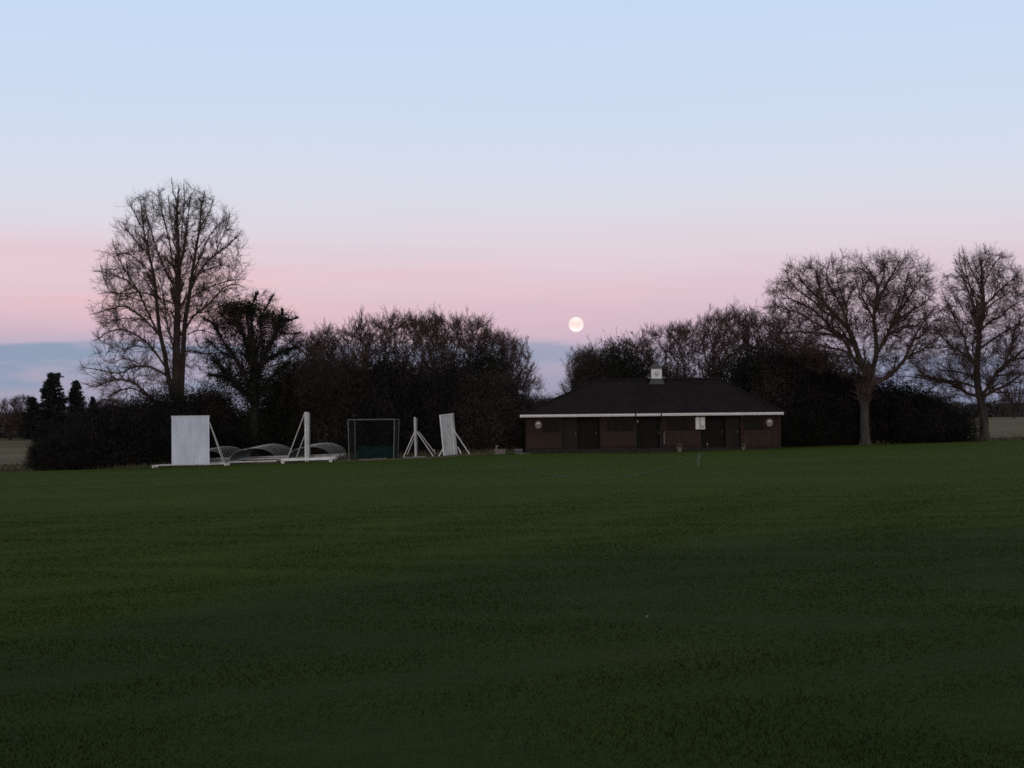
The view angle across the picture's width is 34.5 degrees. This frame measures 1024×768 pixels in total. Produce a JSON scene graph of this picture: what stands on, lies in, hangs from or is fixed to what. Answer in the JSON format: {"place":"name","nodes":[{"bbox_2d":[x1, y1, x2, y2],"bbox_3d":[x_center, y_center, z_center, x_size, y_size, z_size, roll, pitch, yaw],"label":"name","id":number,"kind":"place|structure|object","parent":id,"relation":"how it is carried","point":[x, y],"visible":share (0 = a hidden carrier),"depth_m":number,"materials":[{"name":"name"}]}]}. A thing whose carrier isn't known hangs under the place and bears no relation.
{"place":"outdoors","nodes":[
{"label":"outdoors","id":0,"kind":"place"},
{"bbox_2d":[0,438,1023,767],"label":"lawn","id":1,"kind":"structure","parent":0,"point":[988,466],"depth_m":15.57,"materials":[{"name":"green plant"}]},
{"bbox_2d":[152,416,229,467],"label":"sight screen","id":2,"kind":"object","parent":1,"relation":"on","point":[190,440],"visible":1,"depth_m":110.93,"materials":[{"name":"paint"}]},
{"bbox_2d":[494,446,505,453],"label":"stone trough","id":3,"kind":"object","parent":1,"relation":"on","point":[499,451],"visible":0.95,"depth_m":112.67,"materials":[{"name":"stone"}]},
{"bbox_2d":[503,452,702,478],"bbox_3d":[5.985,4.099,91.726,14.306,0.198,77.111,-1,-2,0],"label":"boundary rope","id":4,"kind":"object","parent":1,"relation":"on","point":[603,478],"visible":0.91,"depth_m":59.37,"materials":[{"name":"white fabric"}]},
{"bbox_2d":[676,443,682,451],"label":"flower pot","id":5,"kind":"object","parent":1,"relation":"on","point":[679,447],"visible":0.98,"depth_m":108.51,"materials":[{"name":"ceramic"}]},
{"bbox_2d":[745,245,958,444],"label":"bare tree","id":6,"kind":"object","parent":1,"relation":"on","point":[868,368],"visible":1,"depth_m":115.05,"materials":[{"name":"brown plant"}]},
{"bbox_2d":[900,242,1023,438],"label":"bare tree","id":7,"kind":"object","parent":1,"relation":"on","point":[977,310],"visible":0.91,"depth_m":125.22,"materials":[{"name":"brown plant"}]},
{"bbox_2d":[0,417,1023,468],"bbox_3d":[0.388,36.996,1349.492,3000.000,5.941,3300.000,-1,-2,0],"label":"ground","id":8,"kind":"structure","parent":0,"point":[1007,427],"depth_m":168.92,"materials":[{"name":"green plant"}]},
{"bbox_2d":[0,395,24,439],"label":"tree","id":9,"kind":"object","parent":8,"relation":"on","point":[10,430],"visible":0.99,"depth_m":235.56,"materials":[{"name":"brown plant"}]},
{"bbox_2d":[7,393,37,437],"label":"tree","id":10,"kind":"object","parent":8,"relation":"on","point":[25,403],"visible":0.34,"depth_m":239.34,"materials":[{"name":"brown plant"}]},
{"bbox_2d":[19,397,42,439],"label":"conifer","id":11,"kind":"object","parent":8,"relation":"on","point":[31,405],"visible":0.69,"depth_m":235.49,"materials":[{"name":"green plant"}]},
{"bbox_2d":[29,419,62,440],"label":"bush","id":12,"kind":"object","parent":8,"relation":"on","point":[39,430],"visible":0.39,"depth_m":224.01,"materials":[{"name":"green plant"}]},
{"bbox_2d":[30,372,71,435],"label":"conifer","id":13,"kind":"object","parent":8,"relation":"on","point":[54,401],"visible":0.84,"depth_m":229.34,"materials":[{"name":"green plant"}]},
{"bbox_2d":[19,421,112,470],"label":"bush","id":14,"kind":"object","parent":8,"relation":"on","point":[59,451],"visible":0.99,"depth_m":112.07,"materials":[{"name":"green plant"}]},
{"bbox_2d":[0,390,140,438],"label":"wood","id":15,"kind":"object","parent":8,"relation":"on","point":[15,434],"visible":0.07,"depth_m":247.95,"materials":[{"name":"plant"}]},
{"bbox_2d":[62,380,88,427],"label":"conifer","id":16,"kind":"object","parent":8,"relation":"on","point":[75,395],"visible":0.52,"depth_m":233.69,"materials":[{"name":"green plant"}]},
{"bbox_2d":[87,396,95,414],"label":"conifer","id":17,"kind":"object","parent":8,"relation":"on","point":[91,398],"visible":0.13,"depth_m":237.78,"materials":[{"name":"green plant"}]},
{"bbox_2d":[55,396,162,468],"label":"bush","id":18,"kind":"object","parent":8,"relation":"on","point":[119,445],"visible":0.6,"depth_m":114.03,"materials":[{"name":"green plant"}]},
{"bbox_2d":[92,397,128,414],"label":"tree","id":19,"kind":"object","parent":8,"relation":"on","point":[108,404],"visible":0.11,"depth_m":235.43,"materials":[{"name":"brown plant"}]},
{"bbox_2d":[103,381,184,465],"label":"bush","id":20,"kind":"object","parent":8,"relation":"on","point":[157,417],"visible":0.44,"depth_m":115.41,"materials":[{"name":"green plant"}]},
{"bbox_2d":[75,177,254,405],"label":"bare tree","id":21,"kind":"object","parent":8,"relation":"on","point":[175,262],"visible":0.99,"depth_m":123.42,"materials":[{"name":"brown plant"}]},
{"bbox_2d":[136,372,198,419],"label":"bush","id":22,"kind":"object","parent":8,"relation":"on","point":[171,400],"visible":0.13,"depth_m":119.60,"materials":[{"name":"plant"}]},
{"bbox_2d":[183,378,241,458],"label":"bush","id":23,"kind":"object","parent":8,"relation":"on","point":[209,408],"visible":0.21,"depth_m":126.84,"materials":[{"name":"plant"}]},
{"bbox_2d":[181,446,246,465],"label":"pitch cover","id":24,"kind":"object","parent":8,"relation":"on","point":[215,449],"visible":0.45,"depth_m":118.77,"materials":[{"name":"white metal"}]},
{"bbox_2d":[209,401,286,460],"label":"bush","id":25,"kind":"object","parent":8,"relation":"on","point":[228,438],"visible":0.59,"depth_m":125.73,"materials":[{"name":"green plant"}]},
{"bbox_2d":[191,286,306,457],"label":"ivy clad tree","id":26,"kind":"object","parent":8,"relation":"on","point":[247,382],"visible":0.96,"depth_m":125.51,"materials":[{"name":"green plant"}]},
{"bbox_2d":[227,444,289,463],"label":"pitch cover","id":27,"kind":"object","parent":8,"relation":"on","point":[241,454],"visible":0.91,"depth_m":117.19,"materials":[{"name":"white metal"}]},
{"bbox_2d":[239,364,319,457],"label":"bush","id":28,"kind":"object","parent":8,"relation":"on","point":[278,424],"visible":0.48,"depth_m":126.82,"materials":[{"name":"plant"}]},
{"bbox_2d":[263,326,341,433],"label":"tree","id":29,"kind":"object","parent":8,"relation":"on","point":[312,342],"visible":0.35,"depth_m":127.92,"materials":[{"name":"brown plant"}]},
{"bbox_2d":[266,346,342,455],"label":"bush","id":30,"kind":"object","parent":8,"relation":"on","point":[288,376],"visible":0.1,"depth_m":127.25,"materials":[{"name":"plant"}]},
{"bbox_2d":[281,412,337,463],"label":"sight screen","id":31,"kind":"object","parent":8,"relation":"on","point":[307,458],"visible":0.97,"depth_m":111.89,"materials":[{"name":"white paint"}]},
{"bbox_2d":[285,443,345,462],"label":"pitch cover","id":32,"kind":"object","parent":8,"relation":"on","point":[293,454],"visible":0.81,"depth_m":118.77,"materials":[{"name":"white metal"}]},
{"bbox_2d":[295,331,358,367],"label":"tree","id":33,"kind":"object","parent":8,"relation":"on","point":[338,348],"visible":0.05,"depth_m":133.92,"materials":[{"name":"brown plant"}]},
{"bbox_2d":[286,344,374,453],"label":"round headed tree","id":34,"kind":"object","parent":8,"relation":"on","point":[330,385],"visible":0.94,"depth_m":124.04,"materials":[{"name":"green plant"}]},
{"bbox_2d":[291,353,391,455],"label":"bush","id":35,"kind":"object","parent":8,"relation":"on","point":[329,427],"visible":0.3,"depth_m":124.77,"materials":[{"name":"green plant"}]},
{"bbox_2d":[300,316,388,377],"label":"tree","id":36,"kind":"object","parent":8,"relation":"on","point":[331,334],"visible":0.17,"depth_m":130.23,"materials":[{"name":"brown plant"}]},
{"bbox_2d":[348,419,398,459],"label":"batting cage","id":37,"kind":"object","parent":8,"relation":"on","point":[379,452],"visible":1,"depth_m":116.81,"materials":[{"name":"fabric"}]},
{"bbox_2d":[334,306,417,397],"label":"tree","id":38,"kind":"object","parent":8,"relation":"on","point":[360,334],"visible":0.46,"depth_m":127.45,"materials":[{"name":"brown plant"}]},
{"bbox_2d":[323,346,441,455],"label":"bush","id":39,"kind":"object","parent":8,"relation":"on","point":[385,403],"visible":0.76,"depth_m":122.78,"materials":[{"name":"green plant"}]},
{"bbox_2d":[357,306,458,374],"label":"tree","id":40,"kind":"object","parent":8,"relation":"on","point":[402,324],"visible":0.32,"depth_m":129.89,"materials":[{"name":"brown plant"}]},
{"bbox_2d":[380,357,455,452],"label":"bush","id":41,"kind":"object","parent":8,"relation":"on","point":[431,373],"visible":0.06,"depth_m":124.80,"materials":[{"name":"plant"}]},
{"bbox_2d":[403,417,435,457],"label":"sight screen","id":42,"kind":"object","parent":8,"relation":"on","point":[415,438],"visible":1,"depth_m":115.87,"materials":[{"name":"white paint"}]},
{"bbox_2d":[393,306,456,377],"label":"tree","id":43,"kind":"object","parent":8,"relation":"on","point":[407,341],"visible":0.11,"depth_m":133.40,"materials":[{"name":"brown plant"}]},
{"bbox_2d":[403,300,490,378],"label":"tree","id":44,"kind":"object","parent":8,"relation":"on","point":[441,320],"visible":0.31,"depth_m":128.23,"materials":[{"name":"brown plant"}]},
{"bbox_2d":[439,413,469,455],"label":"sight screen","id":45,"kind":"object","parent":8,"relation":"on","point":[448,437],"visible":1,"depth_m":116.68,"materials":[{"name":"white paint"}]},
{"bbox_2d":[406,344,512,452],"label":"bush","id":46,"kind":"object","parent":8,"relation":"on","point":[433,406],"visible":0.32,"depth_m":122.07,"materials":[{"name":"green plant"}]},
{"bbox_2d":[430,310,514,372],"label":"tree","id":47,"kind":"object","parent":8,"relation":"on","point":[482,326],"visible":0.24,"depth_m":130.48,"materials":[{"name":"brown plant"}]},
{"bbox_2d":[431,361,544,450],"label":"bush","id":48,"kind":"object","parent":8,"relation":"on","point":[504,407],"visible":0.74,"depth_m":120.66,"materials":[{"name":"plant"}]},
{"bbox_2d":[463,331,523,394],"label":"bush","id":49,"kind":"object","parent":8,"relation":"on","point":[488,364],"visible":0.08,"depth_m":125.73,"materials":[{"name":"plant"}]},
{"bbox_2d":[455,326,542,397],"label":"tree","id":50,"kind":"object","parent":8,"relation":"on","point":[500,339],"visible":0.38,"depth_m":127.82,"materials":[{"name":"brown plant"}]},
{"bbox_2d":[0,435,1023,471],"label":"rough grass","id":51,"kind":"structure","parent":8,"relation":"on","point":[21,468],"depth_m":117.99,"materials":[{"name":"green plant"}]},
{"bbox_2d":[514,449,521,453],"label":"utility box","id":52,"kind":"object","parent":8,"relation":"on","point":[518,450],"visible":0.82,"depth_m":109.27,"materials":[{"name":"grey metal"}]},
{"bbox_2d":[493,330,549,399],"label":"tree","id":53,"kind":"object","parent":8,"relation":"on","point":[524,378],"visible":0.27,"depth_m":129.39,"materials":[{"name":"brown plant"}]},
{"bbox_2d":[528,388,559,405],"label":"bush","id":54,"kind":"object","parent":8,"relation":"on","point":[545,399],"depth_m":126.84,"materials":[{"name":"green plant"}]},
{"bbox_2d":[555,340,594,394],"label":"tree","id":55,"kind":"object","parent":8,"relation":"on","point":[572,363],"visible":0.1,"depth_m":130.83,"materials":[{"name":"brown plant"}]},
{"bbox_2d":[565,334,623,392],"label":"bush","id":56,"kind":"object","parent":8,"relation":"on","point":[584,371],"visible":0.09,"depth_m":124.34,"materials":[{"name":"plant"}]},
{"bbox_2d":[557,335,638,395],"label":"tree","id":57,"kind":"object","parent":8,"relation":"on","point":[596,354],"visible":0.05,"depth_m":127.46,"materials":[{"name":"brown plant"}]},
{"bbox_2d":[592,327,655,378],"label":"bush","id":58,"kind":"object","parent":8,"relation":"on","point":[632,370],"visible":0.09,"depth_m":124.36,"materials":[{"name":"plant"}]},
{"bbox_2d":[607,330,665,371],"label":"tree","id":59,"kind":"object","parent":8,"relation":"on","point":[647,350],"visible":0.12,"depth_m":129.25,"materials":[{"name":"brown plant"}]},
{"bbox_2d":[519,362,783,453],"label":"pavilion","id":60,"kind":"structure","parent":8,"relation":"on","point":[600,416],"depth_m":110.30,"materials":[{"name":"brick"}]},
{"bbox_2d":[535,421,541,428],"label":"wall plaque","id":61,"kind":"object","parent":60,"relation":"attached to","point":[538,424],"depth_m":109.91,"materials":[{"name":"white"}]},
{"bbox_2d":[562,418,577,448],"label":"door","id":62,"kind":"structure","parent":60,"relation":"in","point":[569,425],"depth_m":110.29,"materials":[{"name":"brown wood"}]},
{"bbox_2d":[577,417,597,448],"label":"door","id":63,"kind":"structure","parent":60,"relation":"in","point":[587,428],"depth_m":110.96,"materials":[{"name":"black wood"}]},
{"bbox_2d":[636,417,659,447],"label":"door","id":64,"kind":"structure","parent":60,"relation":"in","point":[648,428],"depth_m":110.85,"materials":[{"name":"black wood"}]},
{"bbox_2d":[695,417,704,428],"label":"notice board","id":65,"kind":"object","parent":60,"relation":"attached to","point":[700,422],"visible":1,"depth_m":109.85,"materials":[{"name":"white paper"}]},
{"bbox_2d":[701,416,723,447],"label":"door","id":66,"kind":"structure","parent":60,"relation":"in","point":[713,433],"depth_m":110.96,"materials":[{"name":"black wood"}]},
{"bbox_2d":[725,416,739,446],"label":"door","id":67,"kind":"structure","parent":60,"relation":"in","point":[731,422],"depth_m":110.34,"materials":[{"name":"brown wood"}]},
{"bbox_2d":[766,419,772,425],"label":"wall plaque","id":68,"kind":"object","parent":60,"relation":"attached to","point":[769,422],"depth_m":109.91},
{"bbox_2d":[637,354,689,377],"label":"bush","id":69,"kind":"object","parent":8,"relation":"on","point":[667,375],"visible":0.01,"depth_m":125.55,"materials":[{"name":"plant"}]},
{"bbox_2d":[631,317,701,377],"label":"tree","id":70,"kind":"object","parent":8,"relation":"on","point":[653,335],"visible":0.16,"depth_m":131.48,"materials":[{"name":"brown plant"}]},
{"bbox_2d":[653,318,734,379],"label":"tree","id":71,"kind":"object","parent":8,"relation":"on","point":[680,333],"visible":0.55,"depth_m":128.12,"materials":[{"name":"brown plant"}]},
{"bbox_2d":[685,299,755,382],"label":"tree","id":72,"kind":"object","parent":8,"relation":"on","point":[709,320],"visible":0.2,"depth_m":130.19,"materials":[{"name":"brown plant"}]},
{"bbox_2d":[697,297,768,382],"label":"tree","id":73,"kind":"object","parent":8,"relation":"on","point":[737,329],"visible":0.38,"depth_m":128.45,"materials":[{"name":"brown plant"}]},
{"bbox_2d":[710,329,782,401],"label":"bush","id":74,"kind":"object","parent":8,"relation":"on","point":[740,372],"visible":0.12,"depth_m":123.15,"materials":[{"name":"plant"}]},
{"bbox_2d":[723,309,795,379],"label":"tree","id":75,"kind":"object","parent":8,"relation":"on","point":[770,332],"visible":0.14,"depth_m":131.22,"materials":[{"name":"brown plant"}]},
{"bbox_2d":[734,331,848,445],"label":"bush","id":76,"kind":"object","parent":8,"relation":"on","point":[783,370],"visible":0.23,"depth_m":120.49,"materials":[{"name":"plant"}]},
{"bbox_2d":[759,331,827,354],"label":"tree","id":77,"kind":"object","parent":8,"relation":"on","point":[795,338],"visible":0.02,"depth_m":130.75,"materials":[{"name":"brown plant"}]},
{"bbox_2d":[768,355,874,446],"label":"bush","id":78,"kind":"object","parent":8,"relation":"on","point":[833,397],"visible":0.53,"depth_m":118.37,"materials":[{"name":"black plant"}]},
{"bbox_2d":[819,347,858,373],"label":"tree","id":79,"kind":"object","parent":8,"relation":"on","point":[842,367],"visible":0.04,"depth_m":132.27,"materials":[{"name":"brown plant"}]},
{"bbox_2d":[838,363,884,391],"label":"bush","id":80,"kind":"object","parent":8,"relation":"on","point":[846,377],"depth_m":123.13,"materials":[{"name":"plant"}]},
{"bbox_2d":[853,364,961,444],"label":"bush","id":81,"kind":"object","parent":8,"relation":"on","point":[891,397],"visible":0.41,"depth_m":119.15,"materials":[{"name":"black plant"}]},
{"bbox_2d":[876,390,986,443],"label":"bush","id":82,"kind":"object","parent":8,"relation":"on","point":[956,424],"visible":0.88,"depth_m":117.68,"materials":[{"name":"black plant"}]},
{"bbox_2d":[926,390,954,410],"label":"tree","id":83,"kind":"object","parent":8,"relation":"on","point":[941,396],"visible":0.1,"depth_m":249.50,"materials":[{"name":"black plant"}]},
{"bbox_2d":[944,394,1023,417],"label":"hedge","id":84,"kind":"object","parent":8,"relation":"on","point":[996,410],"visible":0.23,"depth_m":282.46,"materials":[{"name":"green plant"}]},
{"bbox_2d":[995,370,1023,417],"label":"tree","id":85,"kind":"object","parent":8,"relation":"on","point":[1015,408],"visible":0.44,"depth_m":261.80,"materials":[{"name":"brown plant"}]},
{"bbox_2d":[0,0,1023,411],"label":"sky","id":86,"kind":"structure","parent":0,"point":[537,165],"materials":[{"name":"blue"}]},
{"bbox_2d":[569,317,583,331],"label":"moon","id":87,"kind":"object","parent":86,"relation":"in","point":[576,324],"visible":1,"depth_m":4990.50,"materials":[{"name":"white"}]}
]}

